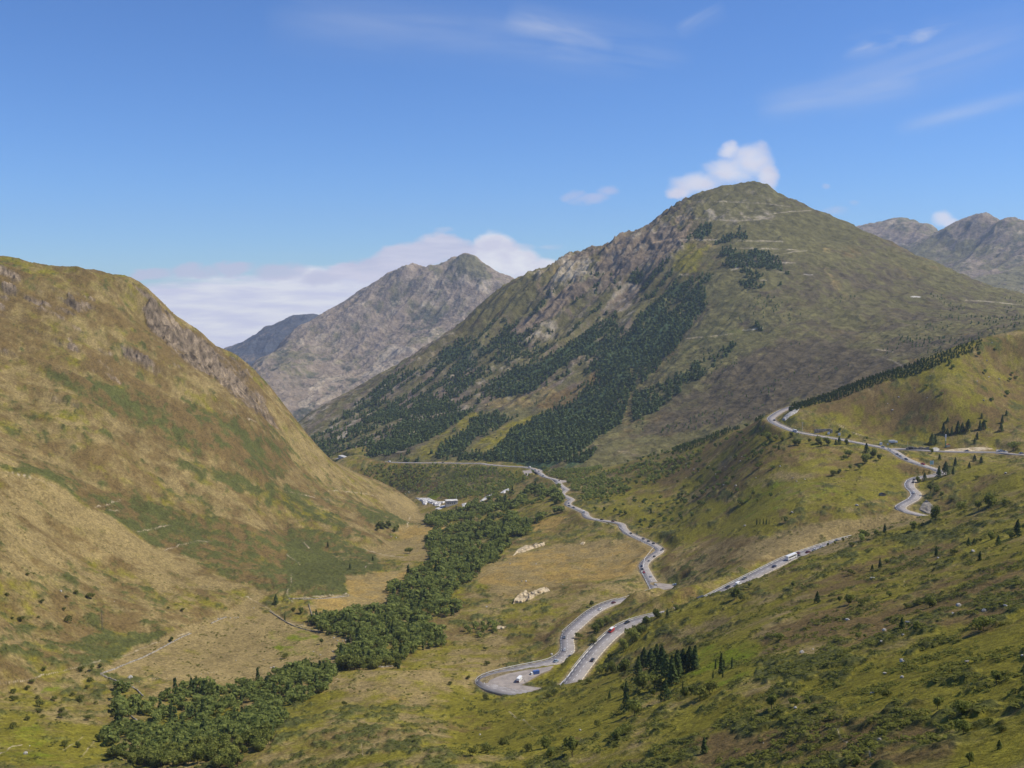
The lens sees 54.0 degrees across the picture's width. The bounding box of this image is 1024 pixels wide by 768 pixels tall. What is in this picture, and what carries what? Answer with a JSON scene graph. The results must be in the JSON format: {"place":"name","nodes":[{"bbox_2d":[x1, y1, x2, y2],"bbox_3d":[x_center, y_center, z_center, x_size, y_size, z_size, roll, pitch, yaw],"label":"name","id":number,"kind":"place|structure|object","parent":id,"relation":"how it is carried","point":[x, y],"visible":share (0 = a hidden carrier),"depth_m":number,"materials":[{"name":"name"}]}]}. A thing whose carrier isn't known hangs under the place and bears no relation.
{"place":"outdoors","nodes":[
{"label":"outdoors","id":0,"kind":"place"},
{"bbox_2d":[224,314,317,365],"bbox_3d":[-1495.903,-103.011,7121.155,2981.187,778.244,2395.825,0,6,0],"label":"mountain","id":1,"kind":"structure","parent":0,"point":[262,342],"depth_m":7080.53,"materials":[{"name":"grey stone"}]},
{"bbox_2d":[251,253,513,420],"bbox_3d":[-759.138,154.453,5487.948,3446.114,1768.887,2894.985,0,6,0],"label":"mountain","id":2,"kind":"structure","parent":0,"point":[387,321],"depth_m":5551.31,"materials":[{"name":"grey stone"}]},
{"bbox_2d":[0,256,1023,767],"bbox_3d":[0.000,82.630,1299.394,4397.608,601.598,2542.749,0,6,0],"label":"ground","id":3,"kind":"structure","parent":0,"point":[146,436],"depth_m":889.11,"materials":[{"name":"green plant"}]},
{"bbox_2d":[129,752,137,762],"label":"broadleaf tree","id":4,"kind":"object","parent":3,"relation":"on","point":[133,757],"visible":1,"depth_m":439.31,"materials":[{"name":"green plant"}]},
{"bbox_2d":[139,754,149,766],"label":"broadleaf tree","id":5,"kind":"object","parent":3,"relation":"on","point":[145,759],"visible":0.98,"depth_m":432.90,"materials":[{"name":"green plant"}]},
{"bbox_2d":[101,633,191,673],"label":"stone wall","id":6,"kind":"structure","parent":3,"relation":"on","point":[145,655],"depth_m":700.07,"materials":[{"name":"grey stone"}]},
{"bbox_2d":[138,748,163,763],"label":"broadleaf tree","id":7,"kind":"object","parent":3,"relation":"on","point":[151,754],"visible":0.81,"depth_m":434.42,"materials":[{"name":"green plant"}]},
{"bbox_2d":[156,754,165,766],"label":"broadleaf tree","id":8,"kind":"object","parent":3,"relation":"on","point":[160,759],"visible":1,"depth_m":424.90,"materials":[{"name":"green plant"}]},
{"bbox_2d":[161,741,178,750],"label":"broadleaf tree","id":9,"kind":"object","parent":3,"relation":"on","point":[172,745],"visible":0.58,"depth_m":459.60,"materials":[{"name":"green plant"}]},
{"bbox_2d":[171,751,185,765],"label":"broadleaf tree","id":10,"kind":"object","parent":3,"relation":"on","point":[179,758],"visible":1,"depth_m":424.35,"materials":[{"name":"green plant"}]},
{"bbox_2d":[182,747,195,760],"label":"broadleaf tree","id":11,"kind":"object","parent":3,"relation":"on","point":[190,750],"visible":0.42,"depth_m":434.51,"materials":[{"name":"green plant"}]},
{"bbox_2d":[189,736,201,745],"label":"broadleaf tree","id":12,"kind":"object","parent":3,"relation":"on","point":[193,740],"visible":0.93,"depth_m":460.95,"materials":[{"name":"green plant"}]},
{"bbox_2d":[192,747,205,764],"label":"broadleaf tree","id":13,"kind":"object","parent":3,"relation":"on","point":[197,754],"visible":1,"depth_m":424.61,"materials":[{"name":"green plant"}]},
{"bbox_2d":[202,750,214,761],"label":"broadleaf tree","id":14,"kind":"object","parent":3,"relation":"on","point":[208,756],"visible":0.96,"depth_m":428.09,"materials":[{"name":"green plant"}]},
{"bbox_2d":[202,743,217,755],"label":"broadleaf tree","id":15,"kind":"object","parent":3,"relation":"on","point":[212,747],"visible":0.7,"depth_m":440.10,"materials":[{"name":"green plant"}]},
{"bbox_2d":[209,754,223,765],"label":"broadleaf tree","id":16,"kind":"object","parent":3,"relation":"on","point":[215,760],"visible":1,"depth_m":414.88,"materials":[{"name":"green plant"}]},
{"bbox_2d":[220,738,232,747],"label":"broadleaf tree","id":17,"kind":"object","parent":3,"relation":"on","point":[224,744],"visible":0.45,"depth_m":446.45,"materials":[{"name":"green plant"}]},
{"bbox_2d":[221,755,242,766],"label":"broadleaf tree","id":18,"kind":"object","parent":3,"relation":"on","point":[228,760],"visible":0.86,"depth_m":416.36,"materials":[{"name":"green plant"}]},
{"bbox_2d":[225,743,240,752],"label":"broadleaf tree","id":19,"kind":"object","parent":3,"relation":"on","point":[232,747],"visible":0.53,"depth_m":434.65,"materials":[{"name":"green plant"}]},
{"bbox_2d":[231,752,242,766],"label":"broadleaf tree","id":20,"kind":"object","parent":3,"relation":"on","point":[235,756],"visible":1,"depth_m":417.38,"materials":[{"name":"green plant"}]},
{"bbox_2d":[233,737,243,745],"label":"broadleaf tree","id":21,"kind":"object","parent":3,"relation":"on","point":[238,741],"visible":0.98,"depth_m":445.47,"materials":[{"name":"green plant"}]},
{"bbox_2d":[241,729,252,738],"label":"broadleaf tree","id":22,"kind":"object","parent":3,"relation":"on","point":[247,732],"visible":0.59,"depth_m":458.38,"materials":[{"name":"green plant"}]},
{"bbox_2d":[249,729,261,739],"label":"broadleaf tree","id":23,"kind":"object","parent":3,"relation":"on","point":[255,732],"visible":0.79,"depth_m":451.73,"materials":[{"name":"green plant"}]},
{"bbox_2d":[249,736,261,747],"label":"broadleaf tree","id":24,"kind":"object","parent":3,"relation":"on","point":[252,741],"visible":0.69,"depth_m":445.96,"materials":[{"name":"green plant"}]},
{"bbox_2d":[256,737,268,749],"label":"broadleaf tree","id":25,"kind":"object","parent":3,"relation":"on","point":[263,741],"visible":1,"depth_m":442.26,"materials":[{"name":"green plant"}]},
{"bbox_2d":[259,721,271,729],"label":"broadleaf tree","id":26,"kind":"object","parent":3,"relation":"on","point":[266,724],"visible":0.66,"depth_m":469.63,"materials":[{"name":"green plant"}]},
{"bbox_2d":[99,480,565,751],"bbox_3d":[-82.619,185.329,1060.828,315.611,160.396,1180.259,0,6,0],"label":"stream woods","id":27,"kind":"object","parent":3,"relation":"on","point":[266,706],"visible":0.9,"depth_m":779.52,"materials":[{"name":"green plant"}]},
{"bbox_2d":[336,654,351,668],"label":"broadleaf tree","id":28,"kind":"object","parent":3,"relation":"on","point":[341,659],"visible":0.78,"depth_m":674.35,"materials":[{"name":"green plant"}]},
{"bbox_2d":[346,659,361,669],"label":"broadleaf tree","id":29,"kind":"object","parent":3,"relation":"on","point":[353,663],"visible":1,"depth_m":667.27,"materials":[{"name":"green plant"}]},
{"bbox_2d":[383,656,392,664],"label":"broadleaf tree","id":30,"kind":"object","parent":3,"relation":"on","point":[387,660],"visible":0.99,"depth_m":678.37,"materials":[{"name":"green plant"}]},
{"bbox_2d":[391,653,407,661],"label":"broadleaf tree","id":31,"kind":"object","parent":3,"relation":"on","point":[400,656],"visible":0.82,"depth_m":689.81,"materials":[{"name":"green plant"}]},
{"bbox_2d":[416,498,444,505],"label":"buildings","id":32,"kind":"structure","parent":3,"relation":"on","point":[430,501],"depth_m":1784.27,"materials":[{"name":"white"}]},
{"bbox_2d":[445,494,457,506],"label":"concrete building","id":33,"kind":"structure","parent":3,"relation":"on","point":[449,502],"depth_m":1684.94,"materials":[{"name":"white concrete"}]},
{"bbox_2d":[480,743,491,751],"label":"bush","id":34,"kind":"object","parent":3,"relation":"on","point":[486,746],"visible":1,"depth_m":375.21,"materials":[{"name":"green plant"}]},
{"bbox_2d":[497,738,509,745],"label":"bush","id":35,"kind":"object","parent":3,"relation":"on","point":[502,741],"visible":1,"depth_m":398.92,"materials":[{"name":"green plant"}]},
{"bbox_2d":[0,425,1023,767],"bbox_3d":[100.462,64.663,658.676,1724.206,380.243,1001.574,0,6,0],"label":"undergrowth","id":36,"kind":"object","parent":3,"relation":"on","point":[866,743],"visible":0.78,"depth_m":334.78,"materials":[{"name":"green plant"}]},
{"bbox_2d":[475,650,559,694],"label":"guard rail","id":37,"kind":"object","parent":3,"relation":"on","point":[507,667],"visible":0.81,"depth_m":660.36,"materials":[{"name":"metal"}]},
{"bbox_2d":[513,542,544,555],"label":"rock outcrop","id":38,"kind":"object","parent":3,"relation":"on","point":[525,548],"visible":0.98,"depth_m":1157.74,"materials":[{"name":"beige stone"}]},
{"bbox_2d":[513,587,549,603],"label":"rock outcrop","id":39,"kind":"object","parent":3,"relation":"on","point":[525,595],"visible":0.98,"depth_m":916.85,"materials":[{"name":"beige stone"}]},
{"bbox_2d":[541,735,550,748],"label":"broadleaf tree","id":40,"kind":"object","parent":3,"relation":"on","point":[545,742],"visible":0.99,"depth_m":369.50,"materials":[{"name":"green plant"}]},
{"bbox_2d":[546,746,555,756],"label":"broadleaf tree","id":41,"kind":"object","parent":3,"relation":"on","point":[550,750],"visible":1,"depth_m":344.27,"materials":[{"name":"green plant"}]},
{"bbox_2d":[563,736,578,756],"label":"broadleaf tree","id":42,"kind":"object","parent":3,"relation":"on","point":[571,743],"visible":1,"depth_m":326.40,"materials":[{"name":"green plant"}]},
{"bbox_2d":[591,623,599,633],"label":"broadleaf tree","id":43,"kind":"object","parent":3,"relation":"on","point":[595,627],"visible":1,"depth_m":698.52,"materials":[{"name":"green plant"}]},
{"bbox_2d":[607,661,615,671],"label":"broadleaf tree","id":44,"kind":"object","parent":3,"relation":"on","point":[611,666],"visible":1,"depth_m":569.64,"materials":[{"name":"green plant"}]},
{"bbox_2d":[611,727,623,739],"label":"broadleaf tree","id":45,"kind":"object","parent":3,"relation":"on","point":[616,733],"visible":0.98,"depth_m":325.72,"materials":[{"name":"green plant"}]},
{"bbox_2d":[361,449,882,645],"bbox_3d":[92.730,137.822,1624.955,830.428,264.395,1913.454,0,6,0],"label":"hillside woods","id":46,"kind":"object","parent":3,"relation":"on","point":[578,479],"visible":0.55,"depth_m":1681.25,"materials":[{"name":"green plant"}]},
{"bbox_2d":[617,658,629,671],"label":"broadleaf tree","id":47,"kind":"object","parent":3,"relation":"on","point":[623,664],"visible":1,"depth_m":531.05,"materials":[{"name":"green plant"}]},
{"bbox_2d":[619,638,628,650],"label":"broadleaf tree","id":48,"kind":"object","parent":3,"relation":"on","point":[623,643],"visible":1,"depth_m":613.09,"materials":[{"name":"green plant"}]},
{"bbox_2d":[619,690,629,710],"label":"pine tree","id":49,"kind":"object","parent":3,"relation":"on","point":[626,697],"visible":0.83,"depth_m":392.21,"materials":[{"name":"green plant"}]},
{"bbox_2d":[624,627,640,642],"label":"broadleaf tree","id":50,"kind":"object","parent":3,"relation":"on","point":[633,633],"visible":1,"depth_m":618.77,"materials":[{"name":"green plant"}]},
{"bbox_2d":[626,699,640,713],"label":"broadleaf tree","id":51,"kind":"object","parent":3,"relation":"on","point":[633,705],"visible":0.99,"depth_m":375.32,"materials":[{"name":"green plant"}]},
{"bbox_2d":[632,656,642,676],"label":"pine tree","id":52,"kind":"object","parent":3,"relation":"on","point":[638,667],"visible":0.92,"depth_m":491.94,"materials":[{"name":"green plant"}]},
{"bbox_2d":[632,625,646,633],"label":"broadleaf tree","id":53,"kind":"object","parent":3,"relation":"on","point":[640,629],"visible":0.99,"depth_m":625.33,"materials":[{"name":"green plant"}]},
{"bbox_2d":[633,671,647,688],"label":"broadleaf tree","id":54,"kind":"object","parent":3,"relation":"on","point":[640,680],"visible":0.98,"depth_m":434.18,"materials":[{"name":"green plant"}]},
{"bbox_2d":[640,647,646,667],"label":"pine tree","id":55,"kind":"object","parent":3,"relation":"on","point":[644,655],"visible":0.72,"depth_m":534.63,"materials":[{"name":"green plant"}]},
{"bbox_2d":[641,648,656,673],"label":"pine tree","id":56,"kind":"object","parent":3,"relation":"on","point":[650,656],"visible":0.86,"depth_m":475.05,"materials":[{"name":"green plant"}]},
{"bbox_2d":[647,671,661,687],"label":"broadleaf tree","id":57,"kind":"object","parent":3,"relation":"on","point":[654,677],"visible":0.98,"depth_m":419.76,"materials":[{"name":"green plant"}]},
{"bbox_2d":[652,645,665,672],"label":"pine tree","id":58,"kind":"object","parent":3,"relation":"on","point":[659,657],"visible":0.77,"depth_m":462.82,"materials":[{"name":"green plant"}]},
{"bbox_2d":[658,679,671,701],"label":"pine tree","id":59,"kind":"object","parent":3,"relation":"on","point":[665,691],"visible":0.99,"depth_m":382.76,"materials":[{"name":"green plant"}]},
{"bbox_2d":[657,654,673,684],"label":"pine tree","id":60,"kind":"object","parent":3,"relation":"on","point":[664,664],"visible":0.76,"depth_m":419.40,"materials":[{"name":"green plant"}]},
{"bbox_2d":[667,655,679,686],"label":"pine tree","id":61,"kind":"object","parent":3,"relation":"on","point":[671,675],"visible":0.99,"depth_m":413.97,"materials":[{"name":"green plant"}]},
{"bbox_2d":[673,650,683,680],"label":"pine tree","id":62,"kind":"object","parent":3,"relation":"on","point":[677,660],"visible":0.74,"depth_m":420.95,"materials":[{"name":"green plant"}]},
{"bbox_2d":[678,648,689,674],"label":"pine tree","id":63,"kind":"object","parent":3,"relation":"on","point":[682,655],"visible":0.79,"depth_m":430.79,"materials":[{"name":"green plant"}]},
{"bbox_2d":[681,646,693,672],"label":"pine tree","id":64,"kind":"object","parent":3,"relation":"on","point":[689,652],"visible":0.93,"depth_m":429.64,"materials":[{"name":"green plant"}]},
{"bbox_2d":[689,645,699,670],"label":"pine tree","id":65,"kind":"object","parent":3,"relation":"on","point":[694,661],"visible":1,"depth_m":427.02,"materials":[{"name":"green plant"}]},
{"bbox_2d":[692,685,709,699],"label":"bush","id":66,"kind":"object","parent":3,"relation":"on","point":[700,691],"visible":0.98,"depth_m":345.01,"materials":[{"name":"green plant"}]},
{"bbox_2d":[700,737,707,754],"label":"pine tree","id":67,"kind":"object","parent":3,"relation":"on","point":[703,747],"visible":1,"depth_m":255.94,"materials":[{"name":"green plant"}]},
{"bbox_2d":[700,681,718,692],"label":"bush","id":68,"kind":"object","parent":3,"relation":"on","point":[712,685],"visible":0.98,"depth_m":349.38,"materials":[{"name":"green plant"}]},
{"bbox_2d":[672,413,764,451],"bbox_3d":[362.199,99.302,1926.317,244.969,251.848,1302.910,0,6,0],"label":"brow woods","id":69,"kind":"object","parent":3,"relation":"on","point":[685,447],"visible":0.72,"depth_m":1457.24,"materials":[{"name":"green wood"}]},
{"bbox_2d":[718,653,723,674],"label":"fir tree","id":70,"kind":"object","parent":3,"relation":"on","point":[721,665],"visible":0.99,"depth_m":391.19,"materials":[{"name":"green plant"}]},
{"bbox_2d":[730,588,739,597],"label":"broadleaf tree","id":71,"kind":"object","parent":3,"relation":"on","point":[735,592],"visible":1,"depth_m":608.10,"materials":[{"name":"green plant"}]},
{"bbox_2d":[674,535,851,607],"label":"guard rail","id":72,"kind":"object","parent":3,"relation":"on","point":[776,559],"visible":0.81,"depth_m":812.60,"materials":[{"name":"metal"}]},
{"bbox_2d":[765,693,776,708],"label":"broadleaf tree","id":73,"kind":"object","parent":3,"relation":"on","point":[771,699],"visible":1,"depth_m":274.60,"materials":[{"name":"green plant"}]},
{"bbox_2d":[782,409,798,420],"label":"rock outcrop","id":74,"kind":"object","parent":3,"relation":"on","point":[788,415],"visible":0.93,"depth_m":1243.89,"materials":[{"name":"stone"}]},
{"bbox_2d":[788,697,800,704],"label":"broadleaf tree","id":75,"kind":"object","parent":3,"relation":"on","point":[794,700],"visible":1,"depth_m":270.05,"materials":[{"name":"green plant"}]},
{"bbox_2d":[582,347,1017,527],"bbox_3d":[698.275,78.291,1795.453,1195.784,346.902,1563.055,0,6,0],"label":"scattered slope woods","id":76,"kind":"object","parent":3,"relation":"on","point":[701,491],"visible":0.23,"depth_m":1260.05,"materials":[{"name":"green plant"}]},
{"bbox_2d":[844,594,855,604],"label":"broadleaf tree","id":77,"kind":"object","parent":3,"relation":"on","point":[848,598],"visible":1,"depth_m":456.39,"materials":[{"name":"green plant"}]},
{"bbox_2d":[788,338,981,410],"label":"ridge woods","id":78,"kind":"object","parent":3,"relation":"on","point":[825,397],"visible":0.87,"depth_m":1281.93,"materials":[{"name":"green plant"}]},
{"bbox_2d":[906,446,928,449],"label":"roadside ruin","id":79,"kind":"object","parent":3,"relation":"on","point":[914,448],"visible":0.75,"depth_m":1111.74,"materials":[{"name":"stone"}]},
{"bbox_2d":[919,500,932,513],"bbox_3d":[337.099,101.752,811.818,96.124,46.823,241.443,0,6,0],"label":"rock outcrop","id":80,"kind":"object","parent":3,"relation":"on","point":[924,508],"visible":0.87,"depth_m":903.01,"materials":[{"name":"grey stone"}]},
{"bbox_2d":[930,505,939,518],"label":"broadleaf tree","id":81,"kind":"object","parent":3,"relation":"on","point":[934,511],"visible":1,"depth_m":645.78,"materials":[{"name":"green plant"}]},
{"bbox_2d":[933,696,943,708],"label":"broadleaf tree","id":82,"kind":"object","parent":3,"relation":"on","point":[937,701],"visible":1,"depth_m":196.37,"materials":[{"name":"green plant"}]},
{"bbox_2d":[941,461,950,475],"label":"pine tree","id":83,"kind":"object","parent":3,"relation":"on","point":[945,467],"visible":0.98,"depth_m":981.75,"materials":[{"name":"green plant"}]},
{"bbox_2d":[953,718,970,733],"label":"broadleaf tree","id":84,"kind":"object","parent":3,"relation":"on","point":[963,725],"visible":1,"depth_m":153.88,"materials":[{"name":"green plant"}]},
{"bbox_2d":[954,700,971,715],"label":"broadleaf tree","id":85,"kind":"object","parent":3,"relation":"on","point":[961,705],"visible":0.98,"depth_m":171.15,"materials":[{"name":"green plant"}]},
{"bbox_2d":[945,447,991,450],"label":"rock outcrop","id":86,"kind":"object","parent":3,"relation":"on","point":[975,449],"visible":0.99,"depth_m":1102.57,"materials":[{"name":"beige stone"}]},
{"bbox_2d":[965,752,973,764],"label":"broadleaf tree","id":87,"kind":"object","parent":3,"relation":"on","point":[969,756],"visible":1,"depth_m":130.24,"materials":[{"name":"green plant"}]},
{"bbox_2d":[972,615,995,630],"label":"broadleaf tree","id":88,"kind":"object","parent":3,"relation":"on","point":[982,620],"visible":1,"depth_m":285.10,"materials":[{"name":"green plant"}]},
{"bbox_2d":[984,492,996,505],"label":"broadleaf tree","id":89,"kind":"object","parent":3,"relation":"on","point":[991,501],"visible":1,"depth_m":621.05,"materials":[{"name":"green plant"}]},
{"bbox_2d":[991,670,1001,684],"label":"broadleaf tree","id":90,"kind":"object","parent":3,"relation":"on","point":[996,675],"visible":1,"depth_m":196.11,"materials":[{"name":"green plant"}]},
{"bbox_2d":[1007,441,1020,449],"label":"broadleaf tree","id":91,"kind":"object","parent":3,"relation":"on","point":[1013,444],"visible":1,"depth_m":1083.78,"materials":[{"name":"green plant"}]},
{"bbox_2d":[1010,519,1021,536],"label":"pine tree","id":92,"kind":"object","parent":3,"relation":"on","point":[1017,529],"visible":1,"depth_m":500.91,"materials":[{"name":"green plant"}]},
{"bbox_2d":[0,0,1023,348],"label":"sky","id":93,"kind":"structure","parent":0,"point":[253,165],"materials":[{"name":"blue"}]},
{"bbox_2d":[486,666,552,690],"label":"pavement","id":94,"kind":"structure","parent":0,"point":[508,680],"depth_m":641.87,"materials":[{"name":"grey asphalt"}]},
{"bbox_2d":[334,406,946,695],"bbox_3d":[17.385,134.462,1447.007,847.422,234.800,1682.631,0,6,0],"label":"road","id":95,"kind":"structure","parent":0,"point":[598,648],"depth_m":795.74,"materials":[{"name":"grey asphalt"}]},
{"bbox_2d":[402,410,1020,693],"bbox_3d":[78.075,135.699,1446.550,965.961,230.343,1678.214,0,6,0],"label":"road markings","id":96,"kind":"object","parent":95,"relation":"on","point":[662,552],"visible":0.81,"depth_m":818.35,"materials":[{"name":"paint"}]},
{"bbox_2d":[298,181,1023,470],"bbox_3d":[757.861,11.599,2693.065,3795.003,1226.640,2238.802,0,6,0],"label":"mountain","id":97,"kind":"structure","parent":0,"point":[826,259],"depth_m":2566.68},
{"bbox_2d":[311,221,789,462],"bbox_3d":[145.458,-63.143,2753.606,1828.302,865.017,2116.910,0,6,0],"label":"conifer forest","id":98,"kind":"object","parent":97,"relation":"on","point":[592,429],"visible":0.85,"depth_m":2483.54,"materials":[{"name":"green plant"}]},
{"bbox_2d":[316,292,1023,458],"bbox_3d":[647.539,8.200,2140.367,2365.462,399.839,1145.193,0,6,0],"label":"scattered conifer woods","id":99,"kind":"object","parent":97,"relation":"on","point":[1014,325],"visible":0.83,"depth_m":2088.04,"materials":[{"name":"green plant"}]},
{"bbox_2d":[657,583,673,589],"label":"pavement","id":100,"kind":"structure","parent":0,"point":[663,586],"depth_m":909.66,"materials":[{"name":"grey asphalt"}]},
{"bbox_2d":[856,212,1023,293],"bbox_3d":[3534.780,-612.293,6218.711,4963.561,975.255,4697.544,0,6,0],"label":"mountain","id":101,"kind":"structure","parent":0,"point":[986,248],"depth_m":5946.67,"materials":[{"name":"grey stone"}]},
{"bbox_2d":[891,448,1023,454],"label":"road","id":102,"kind":"structure","parent":0,"point":[961,451],"depth_m":1090.74,"materials":[{"name":"grey asphalt"}]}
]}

